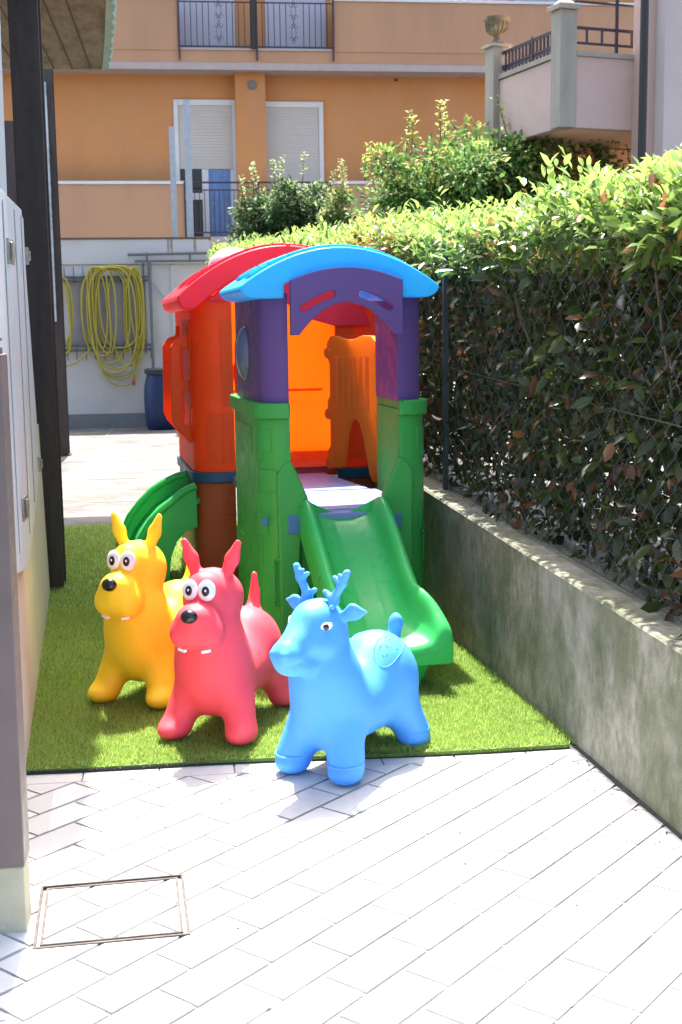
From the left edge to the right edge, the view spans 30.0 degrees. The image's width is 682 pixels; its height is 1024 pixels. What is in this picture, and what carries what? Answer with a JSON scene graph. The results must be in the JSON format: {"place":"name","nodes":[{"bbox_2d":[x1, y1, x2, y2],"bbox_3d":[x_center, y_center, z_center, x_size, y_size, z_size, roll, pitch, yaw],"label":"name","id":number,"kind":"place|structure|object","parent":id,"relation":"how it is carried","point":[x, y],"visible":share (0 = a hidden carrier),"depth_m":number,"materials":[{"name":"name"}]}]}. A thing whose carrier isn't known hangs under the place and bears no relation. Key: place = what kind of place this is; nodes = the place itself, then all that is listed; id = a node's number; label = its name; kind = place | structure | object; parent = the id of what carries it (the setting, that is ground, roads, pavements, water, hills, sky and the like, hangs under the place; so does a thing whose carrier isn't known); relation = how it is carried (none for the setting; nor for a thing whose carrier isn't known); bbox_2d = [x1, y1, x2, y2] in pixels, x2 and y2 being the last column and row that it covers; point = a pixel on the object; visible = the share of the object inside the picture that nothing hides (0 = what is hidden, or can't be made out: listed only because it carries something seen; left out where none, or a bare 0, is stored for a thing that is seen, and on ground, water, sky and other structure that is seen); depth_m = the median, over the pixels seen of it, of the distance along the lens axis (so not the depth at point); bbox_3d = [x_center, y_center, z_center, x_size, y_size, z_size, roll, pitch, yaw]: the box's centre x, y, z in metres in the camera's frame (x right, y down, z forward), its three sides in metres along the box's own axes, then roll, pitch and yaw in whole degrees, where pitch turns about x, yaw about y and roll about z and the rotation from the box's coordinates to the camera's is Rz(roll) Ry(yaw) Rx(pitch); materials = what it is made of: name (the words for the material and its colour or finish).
{"place":"outdoors","nodes":[
{"label":"outdoors","id":0,"kind":"place"},
{"bbox_2d":[61,426,236,526],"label":"yard floor","id":1,"kind":"structure","parent":0,"point":[105,489],"depth_m":13.42,"materials":[{"name":"white tile"}]},
{"bbox_2d":[4,121,16,204],"bbox_3d":[-4.404,-2.843,16.094,1.650,4.000,0.500,-2,8,-7],"label":"dark partition","id":2,"kind":"object","parent":1,"relation":"on","point":[10,164],"depth_m":15.67,"materials":[{"name":"brown metal"}]},
{"bbox_2d":[43,69,71,455],"bbox_3d":[-3.369,-2.942,14.600,0.340,4.600,0.220,-2,8,-7],"label":"steel post","id":3,"kind":"object","parent":1,"relation":"on","point":[56,254],"visible":0.37,"depth_m":14.56,"materials":[{"name":"black metal"}]},
{"bbox_2d":[61,427,178,502],"bbox_3d":[-3.959,-0.585,14.440,5.600,0.002,10.500,-2,8,-7],"label":"floor joint","id":4,"kind":"object","parent":1,"relation":"on","point":[107,461],"visible":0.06,"depth_m":14.10,"materials":[{"name":"concrete"}]},
{"bbox_2d":[61,237,210,427],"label":"yard wall","id":5,"kind":"structure","parent":1,"relation":"on","point":[96,398],"depth_m":18.95,"materials":[{"name":"paint"}]},
{"bbox_2d":[62,263,152,359],"bbox_3d":[-3.520,-2.965,18.815,1.457,1.411,0.136,-2,8,-7],"label":"hose rack","id":6,"kind":"object","parent":5,"relation":"attached to","point":[143,276],"visible":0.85,"depth_m":18.83,"materials":[{"name":"metal"}]},
{"bbox_2d":[62,276,89,366],"bbox_3d":[-4.029,-2.806,18.704,0.641,1.350,0.137,-2,8,-7],"label":"garden hose","id":7,"kind":"object","parent":6,"relation":"hanging from","point":[71,322],"visible":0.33,"depth_m":18.69,"materials":[{"name":"yellow rubber"}]},
{"bbox_2d":[80,265,145,385],"bbox_3d":[-3.361,-2.745,18.795,0.946,1.778,0.138,-2,8,-7],"label":"garden hose","id":8,"kind":"object","parent":6,"relation":"hanging from","point":[92,306],"visible":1,"depth_m":18.77,"materials":[{"name":"yellow rubber"}]},
{"bbox_2d":[127,251,209,367],"bbox_3d":[-2.475,-2.556,18.873,1.281,2.579,0.351,-2,8,-7],"label":"wall pipe","id":9,"kind":"object","parent":5,"relation":"attached to","point":[146,254],"depth_m":18.77,"materials":[{"name":"metal"}]},
{"bbox_2d":[169,127,177,236],"bbox_3d":[-2.488,-4.886,18.884,0.084,1.604,0.066,-2,8,-7],"label":"metal post","id":10,"kind":"object","parent":5,"relation":"on","point":[173,180],"visible":0.93,"depth_m":18.85,"materials":[{"name":"metal"}]},
{"bbox_2d":[183,99,193,236],"bbox_3d":[-2.263,-5.086,18.883,0.100,1.993,0.066,-2,8,-7],"label":"metal post","id":11,"kind":"object","parent":5,"relation":"on","point":[188,166],"visible":0.93,"depth_m":18.85,"materials":[{"name":"metal"}]},
{"bbox_2d":[144,368,174,429],"bbox_3d":[-2.621,-1.656,18.573,0.504,0.885,0.504,-2,8,-7],"label":"barrel","id":12,"kind":"object","parent":1,"relation":"on","point":[155,417],"visible":0.6,"depth_m":18.36,"materials":[{"name":"blue plastic"}]},
{"bbox_2d":[332,464,681,839],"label":"retaining wall","id":13,"kind":"structure","parent":1,"relation":"on","point":[589,660],"depth_m":4.47,"materials":[{"name":"concrete"}]},
{"bbox_2d":[394,233,681,622],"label":"chain link fence","id":14,"kind":"object","parent":13,"relation":"on","point":[445,323],"visible":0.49,"depth_m":4.96,"materials":[{"name":"metal"}]},
{"bbox_2d":[26,523,578,772],"bbox_3d":[-0.669,0.465,6.880,1.918,0.016,5.492,-2,8,-11],"label":"turf base","id":15,"kind":"object","parent":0,"point":[401,753],"visible":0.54,"depth_m":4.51,"materials":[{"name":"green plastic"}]},
{"bbox_2d":[7,0,66,588],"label":"steel post","id":16,"kind":"object","parent":15,"relation":"on","point":[28,95],"visible":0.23,"depth_m":6.87,"materials":[{"name":"black metal"}]},
{"bbox_2d":[87,512,189,708],"bbox_3d":[-0.740,0.349,5.020,0.363,0.730,0.689,2,9,21],"label":"hopper dog","id":17,"kind":"object","parent":15,"relation":"on","point":[138,602],"visible":0.71,"depth_m":4.83},
{"bbox_2d":[157,538,289,745],"bbox_3d":[-0.419,0.424,4.584,0.363,0.699,0.689,2,9,16],"label":"hopper dog","id":18,"kind":"object","parent":15,"relation":"on","point":[224,640],"visible":0.96,"depth_m":4.40},
{"bbox_2d":[115,243,453,685],"bbox_3d":[-0.363,-0.454,6.534,1.586,1.925,3.552,-3,8,-12],"label":"playhouse","id":19,"kind":"object","parent":15,"relation":"on","point":[291,379],"visible":0.9,"depth_m":6.04,"materials":[{"name":"green plastic"}]},
{"bbox_2d":[234,326,247,379],"bbox_3d":[-0.458,-0.762,6.114,0.104,0.260,0.250,-3,8,-12],"label":"bubble window","id":20,"kind":"structure","parent":19,"relation":"in","point":[241,342],"depth_m":6.03,"materials":[{"name":"clear plastic"}]},
{"bbox_2d":[269,563,430,785],"bbox_3d":[0.016,0.498,4.228,0.345,0.691,0.716,5,10,33],"label":"toy deer","id":21,"kind":"object","parent":15,"relation":"on","point":[347,695],"visible":1,"depth_m":4.06},
{"bbox_2d":[2,0,633,375],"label":"apartment building","id":22,"kind":"structure","parent":0,"point":[324,85],"depth_m":23.47,"materials":[{"name":"paint"}]},
{"bbox_2d":[173,99,237,236],"bbox_3d":[-2.505,-6.318,23.740,1.162,2.656,0.046,-2,8,-7],"label":"window","id":23,"kind":"structure","parent":22,"relation":"in","point":[213,134],"depth_m":23.71,"materials":[{"name":"white glass"}]},
{"bbox_2d":[265,101,323,218],"bbox_3d":[-0.908,-6.354,23.933,1.187,2.629,0.046,-2,8,-7],"label":"window","id":24,"kind":"structure","parent":22,"relation":"in","point":[293,129],"depth_m":23.85,"materials":[{"name":"white plastic"}]},
{"bbox_2d":[0,740,681,1023],"bbox_3d":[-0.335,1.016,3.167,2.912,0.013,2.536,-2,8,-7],"label":"paving","id":25,"kind":"structure","parent":0,"point":[628,991],"depth_m":3.29,"materials":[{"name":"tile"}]},
{"bbox_2d":[0,338,31,935],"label":"boxed pillar","id":26,"kind":"structure","parent":25,"relation":"on","point":[15,905],"depth_m":3.03,"materials":[{"name":"paint"}]},
{"bbox_2d":[32,874,190,949],"bbox_3d":[-0.578,1.011,3.219,0.373,0.016,0.349,-2,8,-10],"label":"manhole cover","id":27,"kind":"object","parent":25,"relation":"on","point":[118,918],"visible":1,"depth_m":3.21,"materials":[{"name":"tile"}]},
{"bbox_2d":[26,748,569,774],"bbox_3d":[-0.130,0.836,4.293,1.846,0.012,0.017,-2,8,-5],"label":"turf edge","id":28,"kind":"object","parent":25,"relation":"on","point":[108,769],"visible":0.83,"depth_m":4.25,"materials":[{"name":"green plastic"}]},
{"bbox_2d":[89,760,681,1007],"bbox_3d":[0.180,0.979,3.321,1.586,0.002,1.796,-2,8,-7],"label":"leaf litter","id":29,"kind":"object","parent":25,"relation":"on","point":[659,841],"visible":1,"depth_m":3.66,"materials":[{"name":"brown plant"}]},
{"bbox_2d":[420,381,681,603],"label":"neighbour ground","id":30,"kind":"structure","parent":0,"point":[567,540],"depth_m":6.48,"materials":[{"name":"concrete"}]},
{"bbox_2d":[226,154,348,244],"bbox_3d":[-0.680,-2.897,17.146,1.681,3.707,1.401,-2,8,-7],"label":"shrub","id":31,"kind":"object","parent":30,"relation":"on","point":[278,211],"visible":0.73,"depth_m":16.75,"materials":[{"name":"green plant"}]},
{"bbox_2d":[314,158,364,230],"bbox_3d":[0.032,-2.661,16.156,0.832,3.511,1.152,-2,8,-7],"label":"shrub","id":32,"kind":"object","parent":30,"relation":"on","point":[333,211],"visible":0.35,"depth_m":15.68,"materials":[{"name":"green plant"}]},
{"bbox_2d":[205,143,681,639],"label":"hedge","id":33,"kind":"object","parent":30,"relation":"on","point":[644,206],"visible":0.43,"depth_m":4.76,"materials":[{"name":"green plant"}]},
{"bbox_2d":[344,94,630,408],"bbox_3d":[1.655,-2.676,13.370,3.175,3.310,2.070,-5,9,-28],"label":"tree","id":34,"kind":"object","parent":30,"relation":"on","point":[465,172],"visible":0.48,"depth_m":12.74,"materials":[{"name":"green plant"}]},
{"bbox_2d":[462,0,681,412],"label":"neighbour house","id":35,"kind":"structure","parent":30,"relation":"on","point":[565,90],"depth_m":12.04,"materials":[{"name":"paint"}]},
{"bbox_2d":[483,15,510,43],"bbox_3d":[1.599,-4.922,13.046,0.276,0.270,0.274,-2,8,-7],"label":"stone urn","id":36,"kind":"object","parent":35,"relation":"on","point":[496,27],"visible":0.96,"depth_m":12.96,"materials":[{"name":"beige stone"}]},
{"label":"ground","id":37,"kind":"structure","parent":0,"visible":0},
{"bbox_2d":[0,0,116,765],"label":"house","id":38,"kind":"structure","parent":37,"relation":"on","point":[77,34],"depth_m":8.96,"materials":[{"name":"paint"}]},
{"bbox_2d":[0,189,42,572],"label":"metal shutter","id":39,"kind":"object","parent":38,"relation":"attached to","point":[15,345],"visible":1,"depth_m":4.55,"materials":[{"name":"metal"}]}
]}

